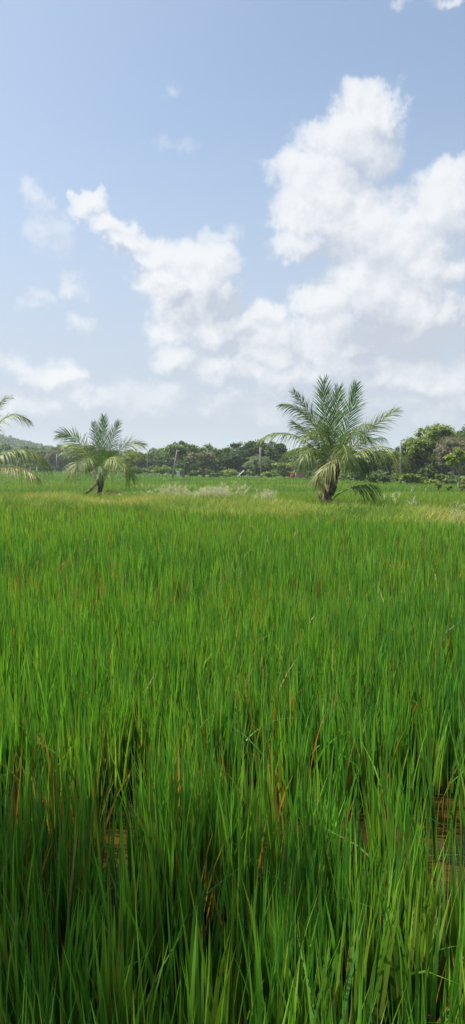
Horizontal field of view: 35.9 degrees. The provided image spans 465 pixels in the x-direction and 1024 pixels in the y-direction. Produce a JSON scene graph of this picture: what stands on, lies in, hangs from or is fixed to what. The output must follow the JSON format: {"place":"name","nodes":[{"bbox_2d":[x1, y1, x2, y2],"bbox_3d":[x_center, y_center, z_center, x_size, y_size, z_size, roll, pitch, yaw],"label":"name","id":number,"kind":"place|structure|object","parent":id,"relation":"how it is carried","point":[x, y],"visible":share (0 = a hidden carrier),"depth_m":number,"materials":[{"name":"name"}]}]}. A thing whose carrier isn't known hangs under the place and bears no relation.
{"place":"outdoors","nodes":[
{"label":"outdoors","id":0,"kind":"place"},
{"bbox_2d":[149,448,169,457],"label":"broadleaf tree","id":1,"kind":"object","parent":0,"point":[156,451],"visible":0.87,"depth_m":188.97,"materials":[{"name":"green plant"}]},
{"bbox_2d":[0,469,464,521],"bbox_3d":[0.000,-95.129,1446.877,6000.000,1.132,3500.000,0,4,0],"label":"ground","id":2,"kind":"structure","parent":0,"point":[216,479],"depth_m":130.86,"materials":[{"name":"green plant"}]},
{"bbox_2d":[0,446,11,463],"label":"broadleaf tree","id":3,"kind":"object","parent":2,"relation":"on","point":[2,449],"visible":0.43,"depth_m":235.21,"materials":[{"name":"green plant"}]},
{"bbox_2d":[7,445,34,466],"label":"broadleaf tree","id":4,"kind":"object","parent":2,"relation":"on","point":[24,456],"visible":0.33,"depth_m":228.96,"materials":[{"name":"green plant"}]},
{"bbox_2d":[0,394,53,487],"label":"coconut palm","id":5,"kind":"object","parent":2,"relation":"on","point":[8,452],"visible":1,"depth_m":29.27,"materials":[{"name":"green plant"}]},
{"bbox_2d":[21,463,39,469],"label":"shrub","id":6,"kind":"object","parent":2,"relation":"on","point":[28,467],"visible":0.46,"depth_m":213.30,"materials":[{"name":"green plant"}]},
{"bbox_2d":[29,450,49,471],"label":"broadleaf tree","id":7,"kind":"object","parent":2,"relation":"on","point":[42,452],"visible":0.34,"depth_m":225.61,"materials":[{"name":"green plant"}]},
{"bbox_2d":[39,464,55,470],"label":"shrub","id":8,"kind":"object","parent":2,"relation":"on","point":[50,465],"visible":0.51,"depth_m":213.89,"materials":[{"name":"green plant"}]},
{"bbox_2d":[44,450,61,466],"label":"dry tree","id":9,"kind":"object","parent":2,"relation":"on","point":[50,456],"visible":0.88,"depth_m":216.76,"materials":[{"name":"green plant"}]},
{"bbox_2d":[48,444,71,470],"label":"broadleaf tree","id":10,"kind":"object","parent":2,"relation":"on","point":[58,449],"visible":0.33,"depth_m":222.94,"materials":[{"name":"green plant"}]},
{"bbox_2d":[57,452,66,470],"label":"tall palm","id":11,"kind":"object","parent":2,"relation":"on","point":[64,453],"visible":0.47,"depth_m":215.20,"materials":[{"name":"green plant"}]},
{"bbox_2d":[63,445,96,464],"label":"broadleaf tree","id":12,"kind":"object","parent":2,"relation":"on","point":[68,459],"visible":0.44,"depth_m":209.48,"materials":[{"name":"green plant"}]},
{"bbox_2d":[53,412,149,495],"bbox_3d":[-6.378,-2.655,35.009,4.916,4.450,5.557,0,4,0],"label":"coconut palm","id":13,"kind":"object","parent":2,"relation":"on","point":[116,465],"visible":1,"depth_m":34.32,"materials":[{"name":"green plant"}]},
{"bbox_2d":[81,482,97,495],"bbox_3d":[-6.908,-1.002,34.102,0.301,1.002,1.664,3,5,36],"label":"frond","id":14,"kind":"object","parent":13,"relation":"attached to","point":[90,489],"visible":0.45,"depth_m":34.12,"materials":[{"name":"plant"}]},
{"bbox_2d":[92,449,120,471],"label":"broadleaf tree","id":15,"kind":"object","parent":2,"relation":"on","point":[107,456],"visible":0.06,"depth_m":200.02,"materials":[{"name":"green plant"}]},
{"bbox_2d":[99,489,127,496],"bbox_3d":[-5.452,-0.529,33.062,1.633,1.090,1.271,0,4,0],"label":"dropped frond","id":16,"kind":"object","parent":2,"relation":"on","point":[111,491],"visible":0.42,"depth_m":33.14,"materials":[{"name":"beige plant"}]},
{"bbox_2d":[121,451,146,473],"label":"broadleaf tree","id":17,"kind":"object","parent":2,"relation":"on","point":[141,463],"visible":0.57,"depth_m":176.19,"materials":[{"name":"green plant"}]},
{"bbox_2d":[127,466,143,473],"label":"shrub","id":18,"kind":"object","parent":2,"relation":"on","point":[138,471],"visible":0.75,"depth_m":164.97,"materials":[{"name":"green plant"}]},
{"bbox_2d":[142,466,156,473],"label":"shrub","id":19,"kind":"object","parent":2,"relation":"on","point":[144,470],"visible":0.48,"depth_m":157.41,"materials":[{"name":"green plant"}]},
{"bbox_2d":[144,454,163,467],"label":"broadleaf tree","id":20,"kind":"object","parent":2,"relation":"on","point":[151,460],"visible":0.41,"depth_m":183.75,"materials":[{"name":"green plant"}]},
{"bbox_2d":[151,464,169,474],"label":"shrub","id":21,"kind":"object","parent":2,"relation":"on","point":[160,470],"visible":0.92,"depth_m":149.19,"materials":[{"name":"green plant"}]},
{"bbox_2d":[152,456,175,467],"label":"broadleaf tree","id":22,"kind":"object","parent":2,"relation":"on","point":[161,461],"visible":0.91,"depth_m":174.30,"materials":[{"name":"green plant"}]},
{"bbox_2d":[172,450,178,476],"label":"utility pole","id":23,"kind":"object","parent":2,"relation":"on","point":[174,464],"visible":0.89,"depth_m":123.62,"materials":[{"name":"concrete"}]},
{"bbox_2d":[169,468,181,474],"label":"shrub","id":24,"kind":"object","parent":2,"relation":"on","point":[171,472],"visible":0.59,"depth_m":145.37,"materials":[{"name":"green plant"}]},
{"bbox_2d":[162,440,201,469],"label":"broadleaf tree","id":25,"kind":"object","parent":2,"relation":"on","point":[186,448],"visible":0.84,"depth_m":158.04,"materials":[{"name":"green plant"}]},
{"bbox_2d":[175,458,199,471],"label":"broadleaf tree","id":26,"kind":"object","parent":2,"relation":"on","point":[185,464],"visible":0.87,"depth_m":150.37,"materials":[{"name":"green plant"}]},
{"bbox_2d":[187,472,197,475],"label":"shrub","id":27,"kind":"object","parent":2,"relation":"on","point":[191,474],"visible":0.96,"depth_m":133.32,"materials":[{"name":"green plant"}]},
{"bbox_2d":[186,451,218,477],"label":"dry tree","id":28,"kind":"object","parent":2,"relation":"on","point":[211,459],"visible":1,"depth_m":126.78,"materials":[{"name":"green plant"}]},
{"bbox_2d":[197,443,232,472],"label":"broadleaf tree","id":29,"kind":"object","parent":2,"relation":"on","point":[215,450],"visible":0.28,"depth_m":148.55,"materials":[{"name":"green plant"}]},
{"bbox_2d":[208,472,222,476],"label":"shrub","id":30,"kind":"object","parent":2,"relation":"on","point":[214,474],"visible":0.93,"depth_m":131.59,"materials":[{"name":"green plant"}]},
{"bbox_2d":[218,469,238,476],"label":"shrub","id":31,"kind":"object","parent":2,"relation":"on","point":[229,472],"visible":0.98,"depth_m":131.14,"materials":[{"name":"green plant"}]},
{"bbox_2d":[216,452,243,469],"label":"broadleaf tree","id":32,"kind":"object","parent":2,"relation":"on","point":[230,460],"visible":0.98,"depth_m":144.17,"materials":[{"name":"green plant"}]},
{"bbox_2d":[0,470,464,512],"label":"distant rice crop","id":33,"kind":"object","parent":2,"relation":"on","point":[298,489],"visible":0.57,"depth_m":68.11,"materials":[{"name":"green plant"}]},
{"bbox_2d":[0,489,464,528],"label":"bund grass","id":34,"kind":"structure","parent":2,"relation":"on","point":[287,508],"depth_m":21.61,"materials":[{"name":"green plant"}]},
{"bbox_2d":[0,440,464,476],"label":"woodland belt","id":35,"kind":"object","parent":2,"relation":"on","point":[445,469],"visible":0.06,"depth_m":184.75,"materials":[{"name":"green plant"}]},
{"bbox_2d":[12,465,464,484],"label":"undergrowth","id":36,"kind":"object","parent":2,"relation":"on","point":[274,471],"visible":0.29,"depth_m":130.54,"materials":[{"name":"green plant"}]},
{"bbox_2d":[227,439,256,471],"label":"broadleaf tree","id":37,"kind":"object","parent":2,"relation":"on","point":[245,452],"visible":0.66,"depth_m":155.54,"materials":[{"name":"green plant"}]},
{"bbox_2d":[242,454,274,471],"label":"broadleaf tree","id":38,"kind":"object","parent":2,"relation":"on","point":[253,464],"visible":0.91,"depth_m":136.49,"materials":[{"name":"green plant"}]},
{"bbox_2d":[259,447,261,476],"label":"utility pole","id":39,"kind":"object","parent":2,"relation":"on","point":[260,448],"visible":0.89,"depth_m":125.59,"materials":[{"name":"concrete"}]},
{"bbox_2d":[261,471,277,477],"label":"shrub","id":40,"kind":"object","parent":2,"relation":"on","point":[268,474],"visible":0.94,"depth_m":123.39,"materials":[{"name":"green plant"}]},
{"bbox_2d":[250,438,289,466],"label":"broadleaf tree","id":41,"kind":"object","parent":2,"relation":"on","point":[279,451],"visible":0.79,"depth_m":147.98,"materials":[{"name":"green plant"}]},
{"bbox_2d":[271,461,295,476],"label":"shrub","id":42,"kind":"object","parent":2,"relation":"on","point":[285,467],"visible":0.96,"depth_m":121.00,"materials":[{"name":"green plant"}]},
{"bbox_2d":[125,481,464,519],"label":"flowering weeds","id":43,"kind":"object","parent":2,"relation":"on","point":[207,490],"visible":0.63,"depth_m":28.48,"materials":[{"name":"beige plant"}]},
{"bbox_2d":[294,470,308,478],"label":"brick hut","id":44,"kind":"object","parent":2,"relation":"on","point":[300,473],"visible":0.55,"depth_m":116.94,"materials":[{"name":"brown brick"}]},
{"bbox_2d":[289,453,316,469],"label":"broadleaf tree","id":45,"kind":"object","parent":2,"relation":"on","point":[292,460],"visible":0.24,"depth_m":130.70,"materials":[{"name":"green plant"}]},
{"bbox_2d":[305,470,315,478],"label":"shrub","id":46,"kind":"object","parent":2,"relation":"on","point":[308,475],"visible":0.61,"depth_m":111.59,"materials":[{"name":"green plant"}]},
{"bbox_2d":[312,446,353,471],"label":"broadleaf tree","id":47,"kind":"object","parent":2,"relation":"on","point":[322,461],"visible":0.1,"depth_m":118.68,"materials":[{"name":"green plant"}]},
{"bbox_2d":[256,374,414,503],"bbox_3d":[3.550,-2.309,25.343,5.549,5.269,5.468,0,4,0],"label":"coconut palm","id":48,"kind":"object","parent":2,"relation":"on","point":[346,458],"visible":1,"depth_m":25.19,"materials":[{"name":"green plant"}]},
{"bbox_2d":[351,473,364,480],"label":"shrub","id":49,"kind":"object","parent":2,"relation":"on","point":[355,477],"visible":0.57,"depth_m":97.26,"materials":[{"name":"green plant"}]},
{"bbox_2d":[353,450,382,475],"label":"broadleaf tree","id":50,"kind":"object","parent":2,"relation":"on","point":[374,466],"visible":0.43,"depth_m":108.54,"materials":[{"name":"green plant"}]},
{"bbox_2d":[366,474,377,482],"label":"shrub","id":51,"kind":"object","parent":2,"relation":"on","point":[375,478],"visible":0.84,"depth_m":87.90,"materials":[{"name":"green plant"}]},
{"bbox_2d":[377,474,391,483],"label":"shrub","id":52,"kind":"object","parent":2,"relation":"on","point":[383,478],"visible":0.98,"depth_m":85.76,"materials":[{"name":"green plant"}]},
{"bbox_2d":[378,452,398,475],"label":"broadleaf tree","id":53,"kind":"object","parent":2,"relation":"on","point":[387,465],"visible":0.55,"depth_m":103.31,"materials":[{"name":"green plant"}]},
{"bbox_2d":[400,442,403,482],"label":"utility pole","id":54,"kind":"object","parent":2,"relation":"on","point":[401,459],"visible":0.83,"depth_m":83.70,"materials":[{"name":"concrete"}]},
{"bbox_2d":[392,455,415,473],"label":"broadleaf tree","id":55,"kind":"object","parent":2,"relation":"on","point":[410,465],"visible":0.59,"depth_m":96.55,"materials":[{"name":"green plant"}]},
{"bbox_2d":[398,473,413,482],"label":"shrub","id":56,"kind":"object","parent":2,"relation":"on","point":[406,477],"visible":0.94,"depth_m":83.48,"materials":[{"name":"green plant"}]},
{"bbox_2d":[396,443,425,473],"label":"broadleaf tree","id":57,"kind":"object","parent":2,"relation":"on","point":[417,463],"visible":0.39,"depth_m":98.90,"materials":[{"name":"green plant"}]},
{"bbox_2d":[411,475,425,483],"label":"shrub","id":58,"kind":"object","parent":2,"relation":"on","point":[418,479],"visible":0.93,"depth_m":83.67,"materials":[{"name":"green plant"}]},
{"bbox_2d":[417,463,437,476],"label":"shrub","id":59,"kind":"object","parent":2,"relation":"on","point":[428,471],"visible":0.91,"depth_m":85.16,"materials":[{"name":"green plant"}]},
{"bbox_2d":[399,423,457,470],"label":"broadleaf tree","id":60,"kind":"object","parent":2,"relation":"on","point":[421,447],"visible":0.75,"depth_m":96.38,"materials":[{"name":"green plant"}]},
{"bbox_2d":[424,479,439,484],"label":"shrub","id":61,"kind":"object","parent":2,"relation":"on","point":[427,481],"visible":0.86,"depth_m":81.45,"materials":[{"name":"green plant"}]},
{"bbox_2d":[433,474,446,480],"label":"shrub","id":62,"kind":"object","parent":2,"relation":"on","point":[440,477],"visible":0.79,"depth_m":83.61,"materials":[{"name":"green plant"}]},
{"bbox_2d":[426,426,464,474],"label":"broadleaf tree","id":63,"kind":"object","parent":2,"relation":"on","point":[459,432],"visible":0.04,"depth_m":104.65,"materials":[{"name":"green plant"}]},
{"bbox_2d":[439,478,456,483],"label":"shrub","id":64,"kind":"object","parent":2,"relation":"on","point":[447,481],"visible":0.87,"depth_m":79.83,"materials":[{"name":"green plant"}]},
{"bbox_2d":[432,436,464,475],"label":"dry tree","id":65,"kind":"object","parent":2,"relation":"on","point":[444,448],"visible":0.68,"depth_m":91.31,"materials":[{"name":"grey plant"}]},
{"bbox_2d":[443,447,464,487],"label":"tree","id":66,"kind":"object","parent":2,"relation":"on","point":[457,457],"visible":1,"depth_m":69.49,"materials":[{"name":"green plant"}]},
{"bbox_2d":[454,478,464,484],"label":"shrub","id":67,"kind":"object","parent":2,"relation":"on","point":[462,480],"visible":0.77,"depth_m":77.94,"materials":[{"name":"green plant"}]},
{"bbox_2d":[0,0,464,463],"label":"sky","id":68,"kind":"structure","parent":0,"point":[211,211],"materials":[{"name":"blue"}]},
{"bbox_2d":[2,588,464,1023],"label":"water","id":69,"kind":"structure","parent":0,"point":[441,830],"depth_m":3.26,"materials":[{"name":"brown liquid"}]},
{"bbox_2d":[0,501,464,1023],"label":"rice crop","id":70,"kind":"object","parent":69,"relation":"on","point":[198,695],"visible":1,"depth_m":3.43,"materials":[{"name":"green plant"}]},
{"bbox_3d":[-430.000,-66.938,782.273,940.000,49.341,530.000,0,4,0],"label":"hill","id":71,"kind":"structure","parent":0,"visible":0},
{"bbox_2d":[0,434,53,452],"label":"hill woods","id":72,"kind":"object","parent":71,"relation":"on","point":[15,442],"visible":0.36,"depth_m":644.39,"materials":[{"name":"green plant"}]}
]}

